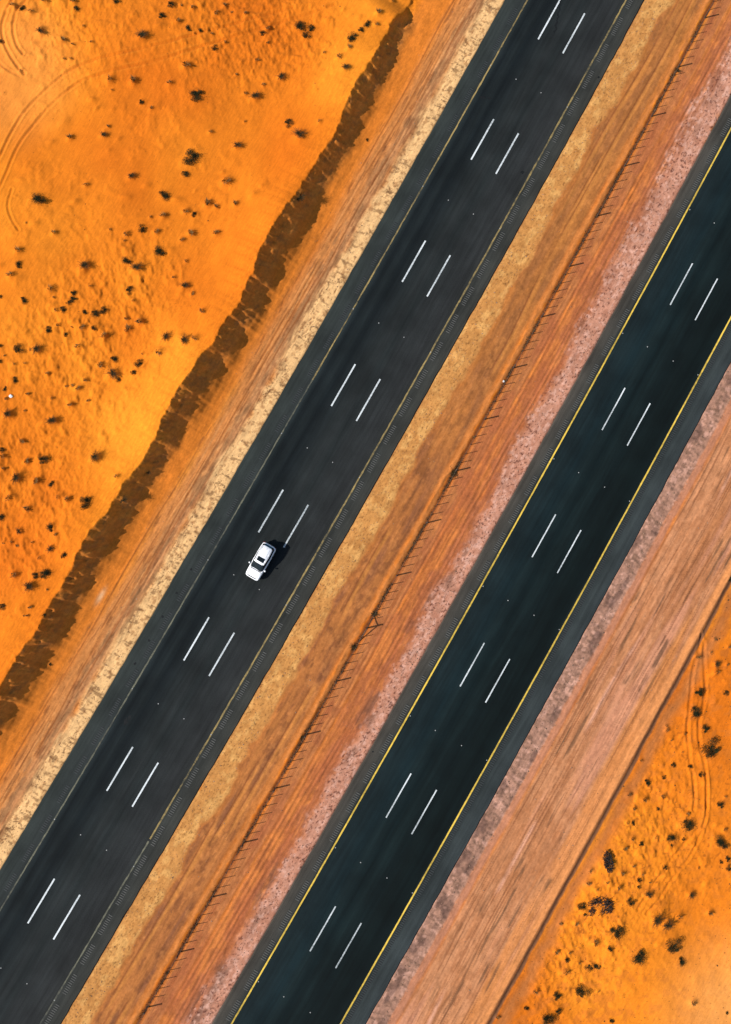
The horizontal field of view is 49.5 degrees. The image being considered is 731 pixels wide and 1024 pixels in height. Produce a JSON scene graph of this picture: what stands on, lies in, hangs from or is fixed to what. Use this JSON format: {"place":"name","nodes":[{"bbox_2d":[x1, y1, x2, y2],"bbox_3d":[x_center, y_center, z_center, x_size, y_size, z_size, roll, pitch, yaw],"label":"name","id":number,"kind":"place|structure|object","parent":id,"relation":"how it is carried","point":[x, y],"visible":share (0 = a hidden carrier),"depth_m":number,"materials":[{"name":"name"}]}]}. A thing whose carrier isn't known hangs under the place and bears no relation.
{"place":"outdoors","nodes":[
{"label":"outdoors","id":0,"kind":"place"},
{"bbox_2d":[0,0,643,1023],"bbox_3d":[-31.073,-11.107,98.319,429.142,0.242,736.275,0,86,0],"label":"road","id":1,"kind":"structure","parent":0,"point":[86,852],"depth_m":97.53,"materials":[{"name":"asphalt"},{"name":"yellow paint"},{"name":"white paint"}]},
{"bbox_2d":[246,541,275,580],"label":"car","id":2,"kind":"object","parent":1,"relation":"on","point":[260,562],"visible":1,"depth_m":95.82,"materials":[{"name":"white paint"}]},
{"bbox_2d":[0,0,730,1023],"bbox_3d":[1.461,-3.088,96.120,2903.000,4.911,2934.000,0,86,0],"label":"ground","id":3,"kind":"structure","parent":0,"point":[254,276],"depth_m":97.18,"materials":[{"name":"orange sand"}]},
{"bbox_2d":[3,408,8,418],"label":"wiry bush","id":4,"kind":"object","parent":3,"relation":"on","point":[6,412],"visible":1,"depth_m":96.98,"materials":[{"name":"brown plant"}]},
{"bbox_2d":[10,471,18,483],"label":"wiry bush","id":5,"kind":"object","parent":3,"relation":"on","point":[14,478],"visible":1,"depth_m":96.37,"materials":[{"name":"brown plant"}]},
{"bbox_2d":[13,343,23,354],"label":"desert shrub","id":6,"kind":"object","parent":3,"relation":"on","point":[18,348],"visible":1,"depth_m":97.71,"materials":[{"name":"green plant"}]},
{"bbox_2d":[21,580,34,592],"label":"wiry bush","id":7,"kind":"object","parent":3,"relation":"on","point":[27,587],"visible":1,"depth_m":93.85,"materials":[{"name":"brown plant"}]},
{"bbox_2d":[29,344,41,353],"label":"wiry bush","id":8,"kind":"object","parent":3,"relation":"on","point":[36,347],"visible":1,"depth_m":97.43,"materials":[{"name":"brown plant"}]},
{"bbox_2d":[30,193,45,206],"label":"desert shrub","id":9,"kind":"object","parent":3,"relation":"on","point":[37,198],"visible":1,"depth_m":98.35,"materials":[{"name":"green plant"}]},
{"bbox_2d":[36,454,47,463],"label":"desert shrub","id":10,"kind":"object","parent":3,"relation":"on","point":[43,458],"visible":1,"depth_m":96.67,"materials":[{"name":"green plant"}]},
{"bbox_2d":[39,566,50,579],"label":"desert shrub","id":11,"kind":"object","parent":3,"relation":"on","point":[46,572],"visible":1,"depth_m":94.12,"materials":[{"name":"green plant"}]},
{"bbox_2d":[45,416,55,423],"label":"wiry bush","id":12,"kind":"object","parent":3,"relation":"on","point":[50,420],"visible":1,"depth_m":96.98,"materials":[{"name":"brown plant"}]},
{"bbox_2d":[46,523,54,531],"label":"desert shrub","id":13,"kind":"object","parent":3,"relation":"on","point":[49,527],"visible":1,"depth_m":94.84,"materials":[{"name":"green plant"}]},
{"bbox_2d":[79,261,88,269],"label":"wiry bush","id":14,"kind":"object","parent":3,"relation":"on","point":[83,263],"visible":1,"depth_m":97.76,"materials":[{"name":"brown plant"}]},
{"bbox_2d":[79,490,91,509],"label":"desert shrub","id":15,"kind":"object","parent":3,"relation":"on","point":[84,502],"visible":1,"depth_m":94.77,"materials":[{"name":"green plant"}]},
{"bbox_2d":[90,310,98,317],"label":"desert shrub","id":16,"kind":"object","parent":3,"relation":"on","point":[95,312],"visible":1,"depth_m":97.94,"materials":[{"name":"green plant"}]},
{"bbox_2d":[90,450,99,463],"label":"wiry bush","id":17,"kind":"object","parent":3,"relation":"on","point":[93,458],"visible":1,"depth_m":95.84,"materials":[{"name":"brown plant"}]},
{"bbox_2d":[99,305,108,313],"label":"desert shrub","id":18,"kind":"object","parent":3,"relation":"on","point":[102,311],"visible":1,"depth_m":97.93,"materials":[{"name":"green plant"}]},
{"bbox_2d":[103,365,117,379],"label":"wiry bush","id":19,"kind":"object","parent":3,"relation":"on","point":[111,373],"visible":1,"depth_m":97.18,"materials":[{"name":"brown plant"}]},
{"bbox_2d":[120,256,130,264],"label":"desert shrub","id":20,"kind":"object","parent":3,"relation":"on","point":[126,260],"visible":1,"depth_m":98.01,"materials":[{"name":"green plant"}]},
{"bbox_2d":[125,286,134,294],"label":"desert shrub","id":21,"kind":"object","parent":3,"relation":"on","point":[129,287],"visible":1,"depth_m":98.04,"materials":[{"name":"green plant"}]},
{"bbox_2d":[128,262,141,269],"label":"wiry bush","id":22,"kind":"object","parent":3,"relation":"on","point":[136,266],"visible":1,"depth_m":97.62,"materials":[{"name":"brown plant"}]},
{"bbox_2d":[134,359,141,367],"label":"desert shrub","id":23,"kind":"object","parent":3,"relation":"on","point":[138,365],"visible":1,"depth_m":97.00,"materials":[{"name":"green plant"}]},
{"bbox_2d":[137,223,144,233],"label":"desert shrub","id":24,"kind":"object","parent":3,"relation":"on","point":[141,229],"visible":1,"depth_m":98.33,"materials":[{"name":"green plant"}]},
{"bbox_2d":[136,29,147,38],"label":"wiry bush","id":25,"kind":"object","parent":3,"relation":"on","point":[142,34],"visible":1,"depth_m":99.34,"materials":[{"name":"brown plant"}]},
{"bbox_2d":[153,245,164,256],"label":"desert shrub","id":26,"kind":"object","parent":3,"relation":"on","point":[158,250],"visible":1,"depth_m":98.14,"materials":[{"name":"green plant"}]},
{"bbox_2d":[159,191,169,201],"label":"desert shrub","id":27,"kind":"object","parent":3,"relation":"on","point":[164,195],"visible":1,"depth_m":98.59,"materials":[{"name":"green plant"}]},
{"bbox_2d":[181,333,188,345],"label":"wiry bush","id":28,"kind":"object","parent":3,"relation":"on","point":[183,338],"visible":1,"depth_m":95.78,"materials":[{"name":"brown plant"}]},
{"bbox_2d":[182,145,202,165],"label":"desert shrub","id":29,"kind":"object","parent":3,"relation":"on","point":[192,156],"visible":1,"depth_m":98.77,"materials":[{"name":"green plant"}]},
{"bbox_2d":[189,86,206,101],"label":"desert shrub","id":30,"kind":"object","parent":3,"relation":"on","point":[194,94],"visible":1,"depth_m":99.14,"materials":[{"name":"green plant"}]},
{"bbox_2d":[275,71,284,80],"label":"wiry bush","id":31,"kind":"object","parent":3,"relation":"on","point":[280,77],"visible":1,"depth_m":99.28,"materials":[{"name":"brown plant"}]},
{"bbox_2d":[283,119,292,128],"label":"desert shrub","id":32,"kind":"object","parent":3,"relation":"on","point":[290,122],"visible":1,"depth_m":98.65,"materials":[{"name":"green plant"}]},
{"bbox_2d":[290,127,306,138],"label":"wiry bush","id":33,"kind":"object","parent":3,"relation":"on","point":[298,133],"visible":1,"depth_m":97.68,"materials":[{"name":"brown plant"}]},
{"bbox_2d":[295,19,305,29],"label":"desert shrub","id":34,"kind":"object","parent":3,"relation":"on","point":[299,24],"visible":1,"depth_m":99.95,"materials":[{"name":"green plant"}]},
{"bbox_2d":[296,193,305,201],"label":"wiry bush","id":35,"kind":"object","parent":3,"relation":"on","point":[301,197],"visible":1,"depth_m":97.36,"materials":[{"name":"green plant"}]},
{"bbox_2d":[340,63,349,68],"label":"wiry bush","id":36,"kind":"object","parent":3,"relation":"on","point":[346,66],"visible":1,"depth_m":97.92,"materials":[{"name":"brown plant"}]},
{"bbox_2d":[347,31,356,41],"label":"desert shrub","id":37,"kind":"object","parent":3,"relation":"on","point":[352,38],"visible":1,"depth_m":98.73,"materials":[{"name":"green plant"}]},
{"bbox_2d":[0,0,730,1023],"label":"loose stones","id":38,"kind":"object","parent":3,"relation":"on","point":[388,536],"visible":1,"depth_m":96.77,"materials":[{"name":"stone"}]},
{"bbox_2d":[1,2,730,1023],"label":"sand pebbles","id":39,"kind":"object","parent":3,"relation":"on","point":[623,786],"visible":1,"depth_m":95.47,"materials":[{"name":"brown stone"}]},
{"bbox_2d":[363,20,370,28],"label":"desert shrub","id":40,"kind":"object","parent":3,"relation":"on","point":[367,23],"visible":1,"depth_m":99.09,"materials":[{"name":"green plant"}]},
{"bbox_2d":[138,21,700,1019],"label":"blown brush","id":41,"kind":"object","parent":3,"relation":"on","point":[460,459],"visible":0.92,"depth_m":97.57,"materials":[{"name":"brown plant"}]},
{"bbox_2d":[139,1,713,1020],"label":"wire fence","id":42,"kind":"object","parent":3,"relation":"on","point":[439,499],"visible":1,"depth_m":96.80,"materials":[{"name":"metal"}]},
{"bbox_2d":[448,465,458,477],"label":"wiry bush","id":43,"kind":"object","parent":3,"relation":"on","point":[453,472],"visible":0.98,"depth_m":97.52,"materials":[{"name":"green plant"}]},
{"bbox_2d":[538,1012,554,1023],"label":"desert shrub","id":44,"kind":"object","parent":3,"relation":"on","point":[545,1019],"visible":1,"depth_m":93.69,"materials":[{"name":"green plant"}]},
{"bbox_2d":[553,991,560,1000],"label":"desert shrub","id":45,"kind":"object","parent":3,"relation":"on","point":[557,996],"visible":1,"depth_m":93.91,"materials":[{"name":"green plant"}]},
{"bbox_2d":[573,983,590,997],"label":"desert shrub","id":46,"kind":"object","parent":3,"relation":"on","point":[581,992],"visible":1,"depth_m":93.93,"materials":[{"name":"green plant"}]},
{"bbox_2d":[576,903,588,910],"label":"desert shrub","id":47,"kind":"object","parent":3,"relation":"on","point":[581,907],"visible":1,"depth_m":94.21,"materials":[{"name":"green plant"}]},
{"bbox_2d":[586,896,613,916],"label":"brushwood heap","id":48,"kind":"object","parent":3,"relation":"on","point":[607,901],"visible":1,"depth_m":94.18,"materials":[{"name":"brown wood"}]},
{"bbox_2d":[603,850,613,873],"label":"brushwood heap","id":49,"kind":"object","parent":3,"relation":"on","point":[607,858],"visible":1,"depth_m":94.37,"materials":[{"name":"brown wood"}]},
{"bbox_2d":[610,922,624,940],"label":"desert shrub","id":50,"kind":"object","parent":3,"relation":"on","point":[616,932],"visible":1,"depth_m":93.76,"materials":[{"name":"green plant"}]},
{"bbox_2d":[626,898,634,907],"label":"desert shrub","id":51,"kind":"object","parent":3,"relation":"on","point":[629,901],"visible":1,"depth_m":93.99,"materials":[{"name":"green plant"}]},
{"bbox_2d":[631,950,647,966],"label":"desert shrub","id":52,"kind":"object","parent":3,"relation":"on","point":[638,959],"visible":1,"depth_m":93.67,"materials":[{"name":"green plant"}]},
{"bbox_2d":[650,913,664,927],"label":"wiry bush","id":53,"kind":"object","parent":3,"relation":"on","point":[657,921],"visible":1,"depth_m":93.71,"materials":[{"name":"green plant"}]},
{"bbox_2d":[663,918,676,933],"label":"wiry bush","id":54,"kind":"object","parent":3,"relation":"on","point":[670,925],"visible":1,"depth_m":93.82,"materials":[{"name":"green plant"}]},
{"bbox_2d":[667,835,676,841],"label":"desert shrub","id":55,"kind":"object","parent":3,"relation":"on","point":[672,838],"visible":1,"depth_m":94.90,"materials":[{"name":"green plant"}]},
{"bbox_2d":[665,938,681,953],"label":"desert shrub","id":56,"kind":"object","parent":3,"relation":"on","point":[673,947],"visible":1,"depth_m":93.96,"materials":[{"name":"green plant"}]},
{"bbox_2d":[678,957,684,966],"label":"desert shrub","id":57,"kind":"object","parent":3,"relation":"on","point":[682,962],"visible":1,"depth_m":94.11,"materials":[{"name":"green plant"}]},
{"bbox_2d":[680,820,694,833],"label":"desert shrub","id":58,"kind":"object","parent":3,"relation":"on","point":[689,824],"visible":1,"depth_m":95.07,"materials":[{"name":"green plant"}]},
{"bbox_2d":[689,705,703,720],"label":"desert shrub","id":59,"kind":"object","parent":3,"relation":"on","point":[696,715],"visible":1,"depth_m":95.77,"materials":[{"name":"green plant"}]},
{"bbox_2d":[694,688,705,698],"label":"desert shrub","id":60,"kind":"object","parent":3,"relation":"on","point":[699,692],"visible":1,"depth_m":95.98,"materials":[{"name":"green plant"}]},
{"bbox_2d":[701,724,710,733],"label":"desert shrub","id":61,"kind":"object","parent":3,"relation":"on","point":[707,728],"visible":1,"depth_m":95.70,"materials":[{"name":"green plant"}]},
{"bbox_2d":[700,737,718,759],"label":"desert shrub","id":62,"kind":"object","parent":3,"relation":"on","point":[711,748],"visible":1,"depth_m":95.30,"materials":[{"name":"green plant"}]},
{"bbox_2d":[714,836,728,850],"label":"desert shrub","id":63,"kind":"object","parent":3,"relation":"on","point":[720,842],"visible":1,"depth_m":95.02,"materials":[{"name":"green plant"}]},
{"bbox_2d":[212,95,730,1023],"bbox_3d":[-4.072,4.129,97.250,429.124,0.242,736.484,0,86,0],"label":"road","id":64,"kind":"structure","parent":0,"point":[348,919],"depth_m":96.39,"materials":[{"name":"black asphalt"}]}
]}

